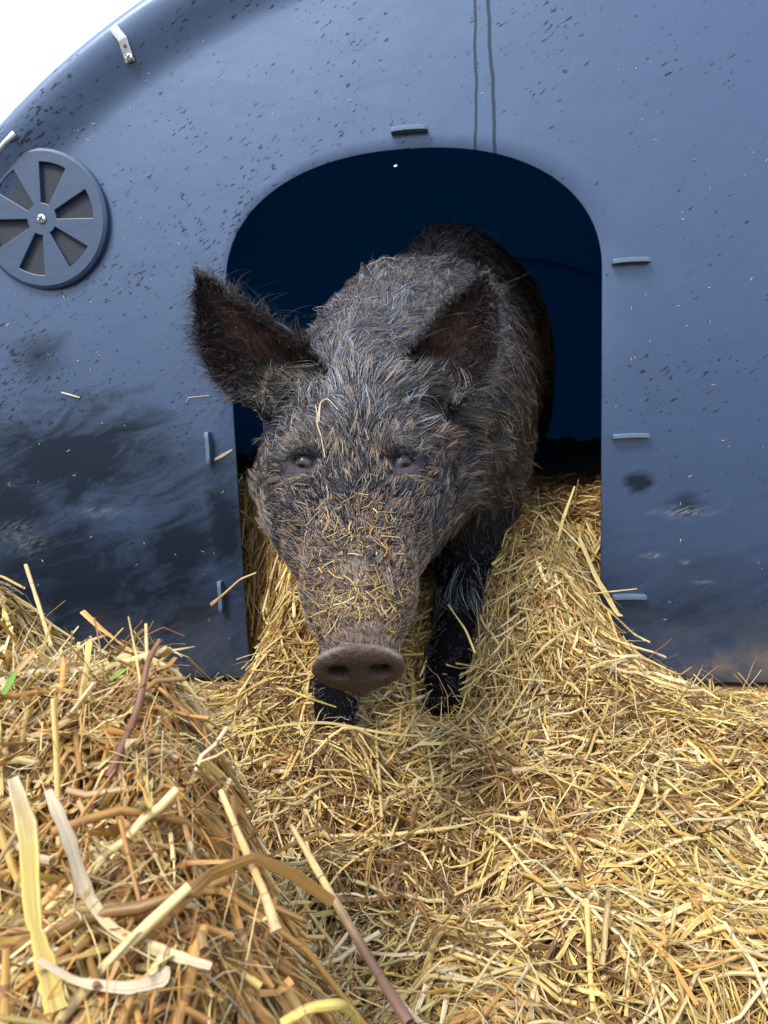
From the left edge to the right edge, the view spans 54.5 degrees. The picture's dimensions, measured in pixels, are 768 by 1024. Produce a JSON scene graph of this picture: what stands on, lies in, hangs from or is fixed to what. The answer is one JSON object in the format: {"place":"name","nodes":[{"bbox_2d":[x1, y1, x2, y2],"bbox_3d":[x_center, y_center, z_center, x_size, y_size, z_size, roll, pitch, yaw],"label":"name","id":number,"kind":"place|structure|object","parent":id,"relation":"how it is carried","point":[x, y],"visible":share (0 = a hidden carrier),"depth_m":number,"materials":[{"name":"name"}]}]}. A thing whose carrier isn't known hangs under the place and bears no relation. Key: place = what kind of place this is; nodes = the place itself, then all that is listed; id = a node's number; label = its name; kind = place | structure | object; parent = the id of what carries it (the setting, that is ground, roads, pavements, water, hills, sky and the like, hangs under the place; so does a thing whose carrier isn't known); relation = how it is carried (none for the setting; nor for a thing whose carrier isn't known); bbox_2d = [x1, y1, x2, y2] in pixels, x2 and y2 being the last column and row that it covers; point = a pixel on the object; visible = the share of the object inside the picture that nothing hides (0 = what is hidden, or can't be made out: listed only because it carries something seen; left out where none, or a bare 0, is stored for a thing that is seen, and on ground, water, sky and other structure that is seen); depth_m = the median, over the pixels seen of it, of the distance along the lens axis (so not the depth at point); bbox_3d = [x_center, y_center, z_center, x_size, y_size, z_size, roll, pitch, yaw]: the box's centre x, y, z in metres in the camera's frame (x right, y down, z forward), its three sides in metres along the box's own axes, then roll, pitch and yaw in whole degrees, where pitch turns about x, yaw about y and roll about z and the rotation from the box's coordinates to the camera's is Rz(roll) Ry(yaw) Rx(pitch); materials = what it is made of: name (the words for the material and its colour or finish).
{"place":"outdoors","nodes":[
{"label":"outdoors","id":0,"kind":"place"},
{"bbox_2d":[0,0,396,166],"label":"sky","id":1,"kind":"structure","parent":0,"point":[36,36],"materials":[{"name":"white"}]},
{"bbox_2d":[308,903,482,1010],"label":"ground","id":2,"kind":"structure","parent":0,"point":[337,935],"depth_m":0.76,"materials":[{"name":"brown soil"}]},
{"bbox_2d":[0,0,767,682],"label":"pig hut","id":3,"kind":"object","parent":2,"relation":"on","point":[244,140],"visible":0.88,"depth_m":1.31,"materials":[{"name":"blue plastic"}]},
{"bbox_2d":[214,449,231,459],"bbox_3d":[-0.295,-0.105,1.368,0.038,0.021,0.010,-1,8,7],"label":"straw bit","id":4,"kind":"object","parent":3,"relation":"attached to","point":[222,455],"visible":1,"depth_m":1.36,"materials":[{"name":"beige plant"}]},
{"bbox_2d":[7,61,767,638],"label":"wall flecks","id":5,"kind":"structure","parent":3,"relation":"attached to","point":[203,435],"depth_m":1.30,"materials":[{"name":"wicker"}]},
{"bbox_2d":[0,436,767,1023],"bbox_3d":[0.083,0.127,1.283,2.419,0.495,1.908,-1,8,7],"label":"straw bed","id":6,"kind":"object","parent":2,"relation":"on","point":[518,929],"visible":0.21,"depth_m":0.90,"materials":[{"name":"yellow plant"}]},
{"bbox_2d":[0,620,389,1023],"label":"straw heap","id":7,"kind":"object","parent":6,"relation":"on","point":[29,979],"visible":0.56,"depth_m":0.38,"materials":[{"name":"plant"}]},
{"bbox_2d":[1,669,16,694],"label":"grass blade","id":8,"kind":"object","parent":7,"relation":"on","point":[8,684],"depth_m":0.45,"materials":[{"name":"plant"}]},
{"bbox_2d":[7,775,68,1013],"bbox_3d":[-0.139,0.149,0.295,0.010,0.075,0.050,-7,9,-34],"label":"straw leaf","id":9,"kind":"object","parent":7,"relation":"on","point":[26,824],"visible":1,"depth_m":0.29,"materials":[{"name":"yellow plant"}]},
{"bbox_2d":[24,564,53,647],"bbox_3d":[-0.357,0.095,0.771,0.007,0.073,0.089,-8,9,-36],"label":"straw stalk","id":10,"kind":"object","parent":7,"relation":"on","point":[35,594],"visible":0.9,"depth_m":0.78,"materials":[{"name":"beige plant"}]},
{"bbox_2d":[37,957,170,994],"bbox_3d":[-0.106,0.174,0.281,0.048,0.015,0.010,-3,8,-10],"label":"straw leaf","id":11,"kind":"object","parent":7,"relation":"on","point":[158,979],"visible":1,"depth_m":0.28,"materials":[{"name":"beige plant"}]},
{"bbox_2d":[109,668,127,680],"bbox_3d":[-0.171,0.104,0.480,0.012,0.008,0.003,-1,8,7],"label":"grass blade","id":12,"kind":"object","parent":7,"relation":"on","point":[117,674],"depth_m":0.48,"materials":[{"name":"plant"}]},
{"bbox_2d":[44,788,212,969],"bbox_3d":[-0.111,0.152,0.308,0.090,0.056,0.012,2,9,29],"label":"straw leaf","id":13,"kind":"object","parent":7,"relation":"on","point":[82,882],"visible":0.98,"depth_m":0.32,"materials":[{"name":"beige plant"}]},
{"bbox_2d":[105,639,161,778],"bbox_3d":[-0.143,0.111,0.430,0.007,0.057,0.071,-1,8,7],"label":"dry twig","id":14,"kind":"object","parent":7,"relation":"on","point":[120,749],"visible":0.99,"depth_m":0.43,"materials":[{"name":"plant"}]},
{"bbox_2d":[144,623,148,659],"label":"straw stalk","id":15,"kind":"object","parent":7,"relation":"on","point":[146,642],"visible":0.72,"depth_m":0.49,"materials":[{"name":"beige plant"}]},
{"bbox_2d":[0,646,368,1023],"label":"pile","id":16,"kind":"object","parent":7,"relation":"on","point":[187,922],"visible":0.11,"depth_m":0.39,"materials":[{"name":"plant"}]},
{"bbox_2d":[0,593,380,1023],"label":"heap strands","id":17,"kind":"object","parent":7,"relation":"on","point":[156,850],"visible":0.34,"depth_m":0.38,"materials":[{"name":"plant"}]},
{"bbox_2d":[218,789,282,933],"bbox_3d":[-0.065,0.164,0.355,0.006,0.040,0.067,-7,9,-31],"label":"straw stalk","id":18,"kind":"object","parent":7,"relation":"on","point":[274,924],"visible":1,"depth_m":0.35,"materials":[{"name":"beige plant"}]},
{"bbox_2d":[280,998,360,1023],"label":"straw stalk","id":19,"kind":"object","parent":7,"relation":"on","point":[331,1005],"visible":1,"depth_m":0.31,"materials":[{"name":"yellow plant"}]},
{"bbox_2d":[289,824,414,1023],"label":"dry twig","id":20,"kind":"object","parent":7,"relation":"on","point":[400,1008],"visible":0.95,"depth_m":0.38,"materials":[{"name":"plant"}]},
{"bbox_2d":[0,610,451,1023],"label":"coarse straw","id":21,"kind":"object","parent":6,"relation":"on","point":[169,906],"visible":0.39,"depth_m":0.35,"materials":[{"name":"beige plant"}]},
{"bbox_2d":[210,572,255,605],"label":"straw stalk","id":22,"kind":"object","parent":6,"relation":"on","point":[214,602],"visible":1,"depth_m":1.27,"materials":[{"name":"beige plant"}]},
{"bbox_2d":[240,721,418,736],"bbox_3d":[-0.063,0.266,0.896,0.217,0.038,0.015,-4,8,-15],"label":"straw stalk","id":23,"kind":"object","parent":6,"relation":"on","point":[324,722],"visible":1,"depth_m":0.90,"materials":[{"name":"yellow plant"}]},
{"bbox_2d":[153,218,557,733],"bbox_3d":[0.104,-0.188,1.547,0.440,0.874,1.816,0,8,17],"label":"pig","id":24,"kind":"object","parent":6,"relation":"on","point":[468,370],"visible":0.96,"depth_m":1.02},
{"bbox_2d":[285,687,335,707],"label":"straw stalk","id":25,"kind":"object","parent":24,"relation":"attached to","point":[307,697],"visible":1,"depth_m":0.70,"materials":[{"name":"yellow plant"}]},
{"bbox_2d":[316,409,324,455],"bbox_3d":[-0.080,-0.103,0.933,0.008,0.064,0.068,-3,8,-7],"label":"curly straw","id":26,"kind":"object","parent":24,"relation":"attached to","point":[319,431],"visible":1,"depth_m":0.93,"materials":[{"name":"beige plant"}]},
{"bbox_2d":[315,398,337,421],"bbox_3d":[-0.075,-0.131,0.955,0.027,0.030,0.033,-4,8,-16],"label":"curly straw","id":27,"kind":"object","parent":24,"relation":"on","point":[320,407],"visible":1,"depth_m":0.96,"materials":[{"name":"beige plant"}]},
{"bbox_2d":[254,225,554,654],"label":"straw flecks","id":28,"kind":"object","parent":24,"relation":"attached to","point":[340,603],"visible":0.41,"depth_m":0.75,"materials":[{"name":"beige plant"}]},
{"bbox_2d":[448,604,475,652],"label":"straw stalk","id":29,"kind":"object","parent":24,"relation":"hanging from","point":[467,634],"visible":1,"depth_m":0.98,"materials":[{"name":"beige plant"}]},
{"bbox_2d":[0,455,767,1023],"bbox_3d":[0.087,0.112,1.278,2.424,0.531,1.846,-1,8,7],"label":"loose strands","id":30,"kind":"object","parent":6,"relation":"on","point":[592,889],"visible":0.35,"depth_m":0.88,"materials":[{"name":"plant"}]},
{"bbox_2d":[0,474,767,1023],"bbox_3d":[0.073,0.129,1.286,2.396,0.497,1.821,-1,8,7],"label":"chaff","id":31,"kind":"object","parent":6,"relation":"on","point":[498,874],"visible":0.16,"depth_m":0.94,"materials":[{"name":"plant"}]},
{"bbox_2d":[556,486,574,542],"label":"straw stalk","id":32,"kind":"object","parent":6,"relation":"on","point":[563,518],"visible":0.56,"depth_m":1.33,"materials":[{"name":"beige plant"}]},
{"bbox_2d":[578,537,622,615],"bbox_3d":[0.377,0.113,1.305,0.083,0.132,0.009,5,10,41],"label":"straw leaf","id":33,"kind":"object","parent":6,"relation":"on","point":[602,587],"visible":1,"depth_m":1.31,"materials":[{"name":"beige plant"}]},
{"bbox_2d":[589,588,636,594],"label":"straw stalk","id":34,"kind":"object","parent":6,"relation":"on","point":[612,591],"visible":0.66,"depth_m":1.28,"materials":[{"name":"beige plant"}]}
]}

